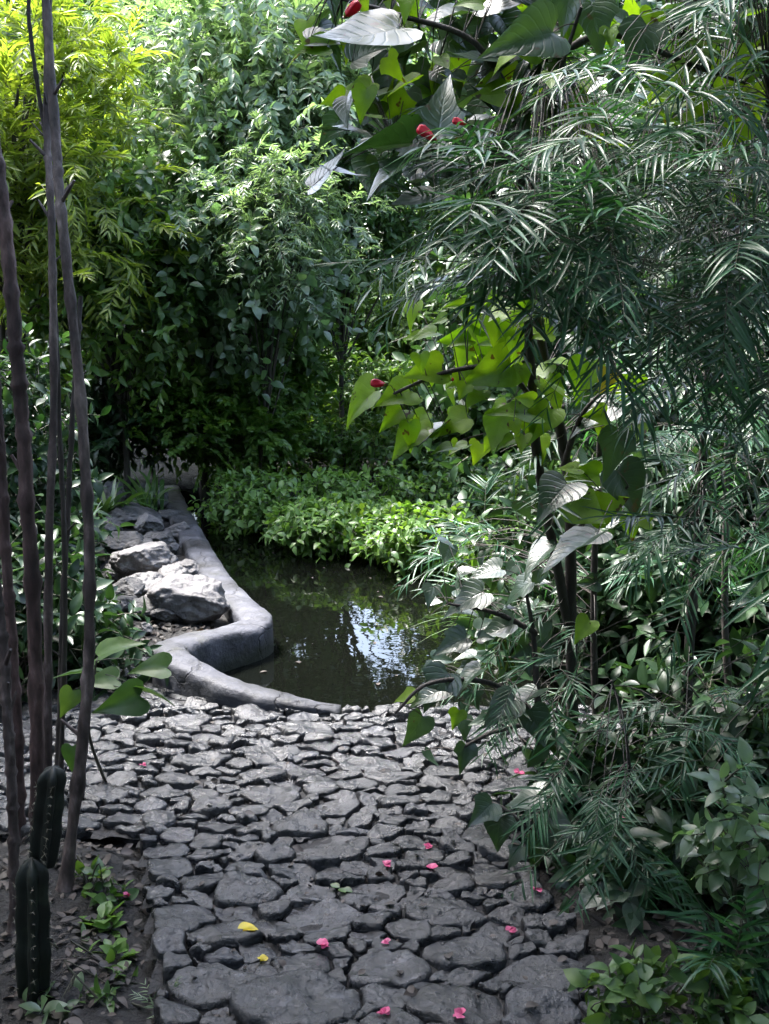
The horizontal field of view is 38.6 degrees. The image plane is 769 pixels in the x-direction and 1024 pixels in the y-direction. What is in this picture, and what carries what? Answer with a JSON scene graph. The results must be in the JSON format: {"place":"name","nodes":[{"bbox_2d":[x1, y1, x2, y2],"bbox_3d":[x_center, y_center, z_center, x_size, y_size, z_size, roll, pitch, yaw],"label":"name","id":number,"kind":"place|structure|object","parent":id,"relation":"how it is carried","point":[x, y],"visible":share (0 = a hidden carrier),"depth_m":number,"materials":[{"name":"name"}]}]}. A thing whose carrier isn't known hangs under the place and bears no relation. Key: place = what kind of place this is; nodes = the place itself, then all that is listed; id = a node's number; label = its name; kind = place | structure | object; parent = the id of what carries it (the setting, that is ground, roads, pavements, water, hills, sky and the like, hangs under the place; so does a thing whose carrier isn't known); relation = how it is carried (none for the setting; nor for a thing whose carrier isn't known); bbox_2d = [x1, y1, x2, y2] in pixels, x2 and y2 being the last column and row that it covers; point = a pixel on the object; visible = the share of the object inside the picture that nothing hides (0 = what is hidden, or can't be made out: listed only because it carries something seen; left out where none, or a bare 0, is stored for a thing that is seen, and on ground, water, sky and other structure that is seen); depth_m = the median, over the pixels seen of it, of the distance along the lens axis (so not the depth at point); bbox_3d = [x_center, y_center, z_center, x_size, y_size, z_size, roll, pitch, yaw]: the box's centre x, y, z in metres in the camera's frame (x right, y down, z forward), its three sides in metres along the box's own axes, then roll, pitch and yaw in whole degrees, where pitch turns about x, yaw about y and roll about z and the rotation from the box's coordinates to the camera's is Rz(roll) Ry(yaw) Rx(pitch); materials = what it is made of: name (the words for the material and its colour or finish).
{"place":"outdoors","nodes":[
{"label":"outdoors","id":0,"kind":"place"},
{"bbox_2d":[0,657,627,1023],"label":"path","id":1,"kind":"structure","parent":0,"point":[466,883],"depth_m":3.12,"materials":[{"name":"stone"}]},
{"bbox_2d":[53,636,174,781],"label":"broadleaf plant","id":2,"kind":"object","parent":1,"relation":"on","point":[125,698],"visible":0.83,"depth_m":3.27,"materials":[{"name":"green plant"}]},
{"bbox_2d":[238,922,257,930],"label":"fallen leaf","id":3,"kind":"object","parent":1,"relation":"on","point":[244,926],"visible":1,"depth_m":2.79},
{"bbox_2d":[316,938,329,948],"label":"fallen flower","id":4,"kind":"object","parent":1,"relation":"on","point":[323,943],"visible":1,"depth_m":2.72,"materials":[{"name":"pink plant"}]},
{"bbox_2d":[64,683,599,1016],"bbox_3d":[-0.413,0.953,3.453,2.467,0.034,2.411,3,11,15],"label":"debris","id":5,"kind":"object","parent":1,"relation":"on","point":[376,899],"visible":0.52,"depth_m":3.06,"materials":[{"name":"plant"}]},
{"bbox_2d":[330,882,351,892],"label":"fallen leaf","id":6,"kind":"object","parent":1,"relation":"on","point":[345,889],"visible":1,"depth_m":3.00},
{"bbox_2d":[453,1007,465,1017],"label":"fallen flower","id":7,"kind":"object","parent":1,"relation":"on","point":[458,1012],"visible":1,"depth_m":2.44,"materials":[{"name":"pink plant"}]},
{"bbox_2d":[0,278,768,1023],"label":"ground","id":8,"kind":"structure","parent":0,"point":[132,912],"depth_m":2.86,"materials":[{"name":"soil"}]},
{"bbox_2d":[0,377,26,837],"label":"plant stem","id":9,"kind":"object","parent":8,"relation":"on","point":[8,592],"visible":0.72,"depth_m":3.20,"materials":[{"name":"brown plant"}]},
{"bbox_2d":[0,563,27,936],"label":"plant stem","id":10,"kind":"object","parent":8,"relation":"on","point":[15,841],"visible":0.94,"depth_m":2.72,"materials":[{"name":"brown plant"}]},
{"bbox_2d":[0,142,44,833],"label":"plant stem","id":11,"kind":"object","parent":8,"relation":"on","point":[32,582],"visible":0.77,"depth_m":2.93,"materials":[{"name":"brown plant"}]},
{"bbox_2d":[11,765,68,1001],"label":"cactus","id":12,"kind":"object","parent":8,"relation":"on","point":[33,953],"visible":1,"depth_m":2.51,"materials":[{"name":"plant"}]},
{"bbox_2d":[29,0,58,768],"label":"plant stem","id":13,"kind":"object","parent":8,"relation":"on","point":[45,152],"visible":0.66,"depth_m":3.09,"materials":[{"name":"brown plant"}]},
{"bbox_2d":[27,0,69,769],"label":"plant stem","id":14,"kind":"object","parent":8,"relation":"on","point":[63,679],"visible":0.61,"depth_m":3.29,"materials":[{"name":"brown plant"}]},
{"bbox_2d":[18,971,93,1023],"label":"leafy plant","id":15,"kind":"object","parent":8,"relation":"on","point":[50,1006],"visible":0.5,"depth_m":2.52,"materials":[{"name":"green plant"}]},
{"bbox_2d":[1,457,113,578],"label":"shade shrub","id":16,"kind":"object","parent":8,"relation":"on","point":[99,540],"visible":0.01,"depth_m":6.41,"materials":[{"name":"green plant"}]},
{"bbox_2d":[0,321,136,609],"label":"shade shrub","id":17,"kind":"object","parent":8,"relation":"on","point":[40,378],"visible":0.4,"depth_m":5.21,"materials":[{"name":"green plant"}]},
{"bbox_2d":[42,0,96,892],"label":"plant stem","id":18,"kind":"object","parent":8,"relation":"on","point":[66,877],"visible":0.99,"depth_m":2.90,"materials":[{"name":"brown plant"}]},
{"bbox_2d":[52,296,86,765],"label":"plant stem","id":19,"kind":"object","parent":8,"relation":"on","point":[71,441],"visible":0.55,"depth_m":3.40,"materials":[{"name":"brown plant"}]},
{"bbox_2d":[13,556,136,680],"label":"shade shrub","id":20,"kind":"object","parent":8,"relation":"on","point":[100,575],"depth_m":5.12,"materials":[{"name":"green plant"}]},
{"bbox_2d":[0,511,168,702],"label":"shade shrub","id":21,"kind":"object","parent":8,"relation":"on","point":[75,629],"visible":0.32,"depth_m":4.53,"materials":[{"name":"green plant"}]},
{"bbox_2d":[0,0,172,368],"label":"leafy tree","id":22,"kind":"object","parent":8,"relation":"on","point":[96,57],"visible":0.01,"depth_m":9.74,"materials":[{"name":"green plant"}]},
{"bbox_2d":[0,0,202,440],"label":"feathery tree","id":23,"kind":"object","parent":8,"relation":"on","point":[23,157],"visible":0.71,"depth_m":7.12,"materials":[{"name":"green plant"}]},
{"bbox_2d":[78,892,125,936],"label":"leafy plant","id":24,"kind":"object","parent":8,"relation":"on","point":[99,921],"visible":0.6,"depth_m":2.87,"materials":[{"name":"green plant"}]},
{"bbox_2d":[7,344,198,490],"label":"shrub","id":25,"kind":"object","parent":8,"relation":"on","point":[105,444],"visible":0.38,"depth_m":8.17,"materials":[{"name":"green plant"}]},
{"bbox_2d":[70,936,138,975],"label":"leafy plant","id":26,"kind":"object","parent":8,"relation":"on","point":[120,945],"visible":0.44,"depth_m":2.73,"materials":[{"name":"green plant"}]},
{"bbox_2d":[75,855,138,912],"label":"leafy plant","id":27,"kind":"object","parent":8,"relation":"on","point":[96,869],"visible":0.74,"depth_m":3.00,"materials":[{"name":"green plant"}]},
{"bbox_2d":[63,959,153,1015],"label":"leafy plant","id":28,"kind":"object","parent":8,"relation":"on","point":[97,992],"visible":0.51,"depth_m":2.56,"materials":[{"name":"green plant"}]},
{"bbox_2d":[104,563,119,580],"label":"rock","id":29,"kind":"object","parent":8,"relation":"on","point":[114,575],"visible":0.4,"depth_m":6.09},
{"bbox_2d":[0,130,224,500],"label":"soft shrub","id":30,"kind":"object","parent":8,"relation":"on","point":[119,353],"visible":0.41,"depth_m":7.64,"materials":[{"name":"green plant"}]},
{"bbox_2d":[103,519,122,535],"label":"rock","id":31,"kind":"object","parent":8,"relation":"on","point":[110,527],"visible":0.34,"depth_m":7.20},
{"bbox_2d":[103,481,126,501],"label":"rock","id":32,"kind":"object","parent":8,"relation":"on","point":[108,488],"visible":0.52,"depth_m":8.15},
{"bbox_2d":[112,565,131,578],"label":"rock","id":33,"kind":"object","parent":8,"relation":"on","point":[122,574],"visible":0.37,"depth_m":6.08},
{"bbox_2d":[101,531,144,553],"bbox_3d":[-1.599,0.199,6.722,0.256,0.166,0.251,0,11,0],"label":"rock","id":34,"kind":"object","parent":8,"relation":"on","point":[114,545],"visible":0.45,"depth_m":6.66,"materials":[{"name":"stone"}]},
{"bbox_2d":[117,595,137,616],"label":"rock","id":35,"kind":"object","parent":8,"relation":"on","point":[125,602],"visible":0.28,"depth_m":5.37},
{"bbox_2d":[113,576,145,597],"bbox_3d":[-1.346,0.405,5.725,0.194,0.133,0.186,0,11,0],"label":"rock","id":36,"kind":"object","parent":8,"relation":"on","point":[129,586],"visible":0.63,"depth_m":5.68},
{"bbox_2d":[105,502,163,526],"bbox_3d":[-1.732,0.027,7.536,0.433,0.184,0.338,0,11,0],"label":"rock","id":37,"kind":"object","parent":8,"relation":"on","point":[131,513],"visible":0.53,"depth_m":7.44,"materials":[{"name":"stone"}]},
{"bbox_2d":[93,476,175,518],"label":"strap plant","id":38,"kind":"object","parent":8,"relation":"on","point":[110,503],"visible":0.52,"depth_m":7.50,"materials":[{"name":"green plant"}]},
{"bbox_2d":[123,538,152,549],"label":"rock","id":39,"kind":"object","parent":8,"relation":"on","point":[140,541],"visible":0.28,"depth_m":6.48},
{"bbox_2d":[11,0,267,326],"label":"leafy tree","id":40,"kind":"object","parent":8,"relation":"on","point":[89,2],"visible":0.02,"depth_m":11.54,"materials":[{"name":"green plant"}]},
{"bbox_2d":[25,328,254,478],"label":"shrub","id":41,"kind":"object","parent":8,"relation":"on","point":[161,452],"visible":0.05,"depth_m":8.61,"materials":[{"name":"green plant"}]},
{"bbox_2d":[108,541,172,574],"bbox_3d":[-1.363,0.265,6.173,0.343,0.194,0.285,0,11,0],"label":"rock","id":42,"kind":"object","parent":8,"relation":"on","point":[151,556],"visible":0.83,"depth_m":6.06,"materials":[{"name":"stone"}]},
{"bbox_2d":[127,596,156,619],"bbox_3d":[-1.157,0.469,5.410,0.208,0.113,0.175,-9,15,-40],"label":"rock","id":43,"kind":"object","parent":8,"relation":"on","point":[150,606],"visible":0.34,"depth_m":5.36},
{"bbox_2d":[124,571,163,594],"bbox_3d":[-1.280,0.385,5.836,0.254,0.130,0.268,6,13,28],"label":"rock","id":44,"kind":"object","parent":8,"relation":"on","point":[149,579],"visible":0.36,"depth_m":5.80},
{"bbox_2d":[139,622,153,634],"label":"rock","id":45,"kind":"object","parent":8,"relation":"on","point":[148,628],"visible":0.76,"depth_m":5.16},
{"bbox_2d":[112,465,184,511],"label":"strap plant","id":46,"kind":"object","parent":8,"relation":"on","point":[149,499],"visible":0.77,"depth_m":8.04,"materials":[{"name":"green plant"}]},
{"bbox_2d":[134,513,163,534],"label":"rock","id":47,"kind":"object","parent":8,"relation":"on","point":[145,523],"visible":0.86,"depth_m":7.22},
{"bbox_2d":[133,483,168,507],"bbox_3d":[-1.766,-0.105,8.229,0.287,0.209,0.239,0,11,0],"label":"rock","id":48,"kind":"object","parent":8,"relation":"on","point":[166,494],"visible":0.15,"depth_m":8.23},
{"bbox_2d":[128,976,182,1018],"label":"fern seedling","id":49,"kind":"object","parent":8,"relation":"on","point":[151,1002],"visible":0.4,"depth_m":2.57,"materials":[{"name":"green plant"}]},
{"bbox_2d":[143,531,175,544],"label":"rock","id":50,"kind":"object","parent":8,"relation":"on","point":[167,537],"visible":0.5,"depth_m":6.86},
{"bbox_2d":[148,607,177,621],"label":"rock","id":51,"kind":"object","parent":8,"relation":"on","point":[163,614],"visible":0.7,"depth_m":5.30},
{"bbox_2d":[159,509,179,521],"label":"rock","id":52,"kind":"object","parent":8,"relation":"on","point":[167,514],"visible":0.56,"depth_m":7.80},
{"bbox_2d":[168,543,178,553],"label":"rock","id":53,"kind":"object","parent":8,"relation":"on","point":[173,548],"visible":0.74,"depth_m":6.85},
{"bbox_2d":[158,563,189,576],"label":"rock","id":54,"kind":"object","parent":8,"relation":"on","point":[176,568],"visible":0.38,"depth_m":5.97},
{"bbox_2d":[164,521,189,540],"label":"rock","id":55,"kind":"object","parent":8,"relation":"on","point":[174,529],"visible":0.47,"depth_m":7.25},
{"bbox_2d":[175,559,198,574],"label":"rock","id":56,"kind":"object","parent":8,"relation":"on","point":[191,566],"visible":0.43,"depth_m":6.23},
{"bbox_2d":[146,573,229,623],"bbox_3d":[-0.967,0.427,5.428,0.416,0.257,0.272,0,11,0],"label":"rock","id":57,"kind":"object","parent":8,"relation":"on","point":[191,599],"visible":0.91,"depth_m":5.33,"materials":[{"name":"stone"}]},
{"bbox_2d":[26,84,410,510],"bbox_3d":[-1.349,-1.349,8.440,3.103,3.608,2.488,0,11,0],"label":"broadleaf shrub","id":58,"kind":"object","parent":8,"relation":"on","point":[213,338],"visible":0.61,"depth_m":7.83,"materials":[{"name":"green plant"}]},
{"bbox_2d":[5,184,447,349],"bbox_3d":[0.077,-4.438,16.967,27.290,5.840,4.525,0,11,0],"label":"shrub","id":59,"kind":"object","parent":8,"relation":"on","point":[400,269],"depth_m":16.21,"materials":[{"name":"green plant"}]},
{"bbox_2d":[111,356,342,498],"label":"shrub","id":60,"kind":"object","parent":8,"relation":"on","point":[239,418],"visible":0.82,"depth_m":8.27,"materials":[{"name":"green plant"}]},
{"bbox_2d":[152,485,340,716],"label":"pond kerb","id":61,"kind":"structure","parent":8,"relation":"on","point":[201,662],"depth_m":4.94,"materials":[{"name":"concrete"}]},
{"bbox_2d":[63,0,448,479],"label":"pale tree","id":62,"kind":"object","parent":8,"relation":"on","point":[257,86],"visible":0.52,"depth_m":8.05,"materials":[{"name":"green plant"}]},
{"bbox_2d":[116,104,408,495],"bbox_3d":[-0.833,-1.131,7.885,2.041,3.395,1.393,-3,11,-15],"label":"feathery shrub","id":63,"kind":"object","parent":8,"relation":"on","point":[283,214],"visible":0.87,"depth_m":7.55,"materials":[{"name":"green plant"}]},
{"bbox_2d":[192,322,385,438],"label":"shrub","id":64,"kind":"object","parent":8,"relation":"on","point":[296,372],"visible":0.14,"depth_m":9.20,"materials":[{"name":"green plant"}]},
{"bbox_2d":[209,406,483,488],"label":"shrub","id":65,"kind":"object","parent":8,"relation":"on","point":[333,447],"visible":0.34,"depth_m":9.22,"materials":[{"name":"green plant"}]},
{"bbox_2d":[153,0,556,466],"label":"dark shrub","id":66,"kind":"object","parent":8,"relation":"on","point":[405,227],"visible":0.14,"depth_m":9.07,"materials":[{"name":"green plant"}]},
{"bbox_2d":[289,253,459,375],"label":"shrub","id":67,"kind":"object","parent":8,"relation":"on","point":[362,313],"visible":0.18,"depth_m":11.93,"materials":[{"name":"green plant"}]},
{"bbox_2d":[293,336,457,435],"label":"shrub","id":68,"kind":"object","parent":8,"relation":"on","point":[388,374],"visible":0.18,"depth_m":10.57,"materials":[{"name":"green plant"}]},
{"bbox_2d":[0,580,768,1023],"bbox_3d":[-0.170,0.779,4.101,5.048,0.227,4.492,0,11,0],"label":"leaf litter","id":69,"kind":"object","parent":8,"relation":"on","point":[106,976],"visible":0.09,"depth_m":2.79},
{"bbox_2d":[352,348,647,502],"bbox_3d":[1.130,-0.682,8.857,2.788,1.568,1.580,0,11,0],"label":"shrub","id":70,"kind":"object","parent":8,"relation":"on","point":[476,411],"visible":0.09,"depth_m":8.57,"materials":[{"name":"green plant"}]},
{"bbox_2d":[394,524,612,775],"bbox_3d":[0.390,0.490,3.655,0.725,1.022,0.674,0,11,0],"label":"mallow shrub","id":71,"kind":"object","parent":8,"relation":"on","point":[471,596],"visible":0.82,"depth_m":3.45,"materials":[{"name":"green plant"}]},
{"bbox_2d":[306,50,724,779],"bbox_3d":[0.486,-0.121,3.338,1.182,2.303,2.686,1,11,7],"label":"bamboo plant","id":72,"kind":"object","parent":8,"relation":"on","point":[512,272],"visible":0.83,"depth_m":2.36,"materials":[{"name":"green plant"}]},
{"bbox_2d":[286,0,767,764],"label":"mallow shrub","id":73,"kind":"object","parent":8,"relation":"on","point":[448,86],"visible":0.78,"depth_m":2.82,"materials":[{"name":"green plant"}]},
{"bbox_2d":[468,781,598,889],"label":"mallow shrub","id":74,"kind":"object","parent":8,"relation":"on","point":[486,811],"visible":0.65,"depth_m":3.13,"materials":[{"name":"green plant"}]},
{"bbox_2d":[372,32,732,368],"bbox_3d":[1.682,-2.693,11.202,4.219,4.799,3.212,0,11,0],"label":"leafy tree","id":75,"kind":"object","parent":8,"relation":"on","point":[429,306],"visible":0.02,"depth_m":10.83,"materials":[{"name":"green plant"}]},
{"bbox_2d":[377,55,768,514],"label":"thicket shrub","id":76,"kind":"object","parent":8,"relation":"on","point":[440,392],"visible":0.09,"depth_m":5.40,"materials":[{"name":"green plant"}]},
{"bbox_2d":[418,0,767,311],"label":"leafy tree","id":77,"kind":"object","parent":8,"relation":"on","point":[587,44],"visible":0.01,"depth_m":10.71,"materials":[{"name":"green plant"}]},
{"bbox_2d":[437,343,765,701],"bbox_3d":[1.129,0.417,5.161,1.764,2.397,1.442,0,11,0],"label":"thicket shrub","id":78,"kind":"object","parent":8,"relation":"on","point":[609,547],"visible":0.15,"depth_m":4.91,"materials":[{"name":"green plant"}]},
{"bbox_2d":[565,881,644,934],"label":"mallow shrub","id":79,"kind":"object","parent":8,"relation":"on","point":[624,906],"visible":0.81,"depth_m":2.87,"materials":[{"name":"green plant"}]},
{"bbox_2d":[497,680,758,924],"bbox_3d":[0.685,0.816,2.993,0.850,0.634,0.779,0,11,0],"label":"bamboo plant","id":80,"kind":"object","parent":8,"relation":"on","point":[602,818],"visible":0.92,"depth_m":2.87,"materials":[{"name":"green plant"}]},
{"bbox_2d":[491,701,768,1014],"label":"thicket shrub","id":81,"kind":"object","parent":8,"relation":"on","point":[662,834],"visible":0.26,"depth_m":3.02,"materials":[{"name":"green plant"}]},
{"bbox_2d":[494,0,768,865],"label":"bamboo plant","id":82,"kind":"object","parent":8,"relation":"on","point":[698,535],"visible":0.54,"depth_m":2.57,"materials":[{"name":"green plant"}]},
{"bbox_2d":[511,404,768,690],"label":"thicket shrub","id":83,"kind":"object","parent":8,"relation":"on","point":[645,606],"visible":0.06,"depth_m":4.72,"materials":[{"name":"green plant"}]},
{"bbox_2d":[563,938,717,1023],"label":"leafy plant","id":84,"kind":"object","parent":8,"relation":"on","point":[647,1003],"visible":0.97,"depth_m":2.35,"materials":[{"name":"green plant"}]},
{"bbox_2d":[527,626,768,838],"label":"thicket shrub","id":85,"kind":"object","parent":8,"relation":"on","point":[639,672],"visible":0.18,"depth_m":3.52,"materials":[{"name":"green plant"}]},
{"bbox_2d":[564,0,768,465],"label":"leafy tree","id":86,"kind":"object","parent":8,"relation":"on","point":[616,44],"visible":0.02,"depth_m":8.89,"materials":[{"name":"green plant"}]},
{"bbox_2d":[575,0,768,822],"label":"bamboo plant","id":87,"kind":"object","parent":8,"relation":"on","point":[747,342],"visible":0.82,"depth_m":2.51,"materials":[{"name":"green plant"}]},
{"bbox_2d":[588,0,768,712],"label":"bamboo plant","id":88,"kind":"object","parent":8,"relation":"on","point":[764,437],"visible":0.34,"depth_m":2.89,"materials":[{"name":"green plant"}]},
{"bbox_2d":[597,154,768,696],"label":"thicket shrub","id":89,"kind":"object","parent":8,"relation":"on","point":[749,617],"visible":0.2,"depth_m":4.54,"materials":[{"name":"green plant"}]},
{"bbox_2d":[635,838,768,1009],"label":"palm seedling","id":90,"kind":"object","parent":8,"relation":"on","point":[758,958],"visible":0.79,"depth_m":2.46,"materials":[{"name":"green plant"}]},
{"bbox_2d":[672,736,768,957],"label":"leafy plant","id":91,"kind":"object","parent":8,"relation":"on","point":[727,853],"visible":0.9,"depth_m":2.61,"materials":[{"name":"green plant"}]},
{"bbox_2d":[685,953,768,1023],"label":"leafy plant","id":92,"kind":"object","parent":8,"relation":"on","point":[738,1007],"visible":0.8,"depth_m":2.34,"materials":[{"name":"green plant"}]},
{"bbox_2d":[717,542,768,711],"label":"reed plant","id":93,"kind":"object","parent":8,"relation":"on","point":[762,671],"visible":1,"depth_m":2.01,"materials":[{"name":"green plant"}]},
{"bbox_2d":[185,501,716,723],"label":"water","id":94,"kind":"structure","parent":0,"point":[337,614],"depth_m":5.66,"materials":[{"name":"black liquid"}]},
{"bbox_2d":[187,457,322,542],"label":"pond plant","id":95,"kind":"object","parent":94,"relation":"in","point":[239,490],"visible":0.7,"depth_m":7.87,"materials":[{"name":"green plant"}]},
{"bbox_2d":[231,465,370,551],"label":"pond plant","id":96,"kind":"object","parent":94,"relation":"in","point":[326,492],"visible":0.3,"depth_m":7.73,"materials":[{"name":"green plant"}]},
{"bbox_2d":[259,487,363,562],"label":"pond plant","id":97,"kind":"object","parent":94,"relation":"in","point":[297,519],"visible":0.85,"depth_m":7.15,"materials":[{"name":"green plant"}]},
{"bbox_2d":[294,494,419,567],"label":"pond plant","id":98,"kind":"object","parent":94,"relation":"in","point":[348,526],"visible":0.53,"depth_m":7.08,"materials":[{"name":"green plant"}]},
{"bbox_2d":[298,446,453,512],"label":"pond plant","id":99,"kind":"object","parent":94,"relation":"in","point":[387,482],"visible":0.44,"depth_m":7.90,"materials":[{"name":"green plant"}]},
{"bbox_2d":[350,498,523,580],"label":"pond plant","id":100,"kind":"object","parent":94,"relation":"in","point":[399,541],"visible":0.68,"depth_m":6.72,"materials":[{"name":"green plant"}]},
{"bbox_2d":[395,533,507,587],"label":"plant","id":101,"kind":"object","parent":94,"relation":"in","point":[460,565],"visible":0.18,"depth_m":6.67,"materials":[{"name":"green plant"}]},
{"bbox_2d":[400,451,533,526],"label":"pond plant","id":102,"kind":"object","parent":94,"relation":"in","point":[457,487],"visible":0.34,"depth_m":7.98,"materials":[{"name":"green plant"}]},
{"bbox_2d":[412,579,558,662],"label":"grass tuft","id":103,"kind":"object","parent":94,"relation":"in","point":[467,617],"visible":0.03,"depth_m":5.41,"materials":[{"name":"green plant"}]},
{"bbox_2d":[440,451,636,551],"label":"pond plant","id":104,"kind":"object","parent":94,"relation":"in","point":[533,517],"visible":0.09,"depth_m":7.56,"materials":[{"name":"green plant"}]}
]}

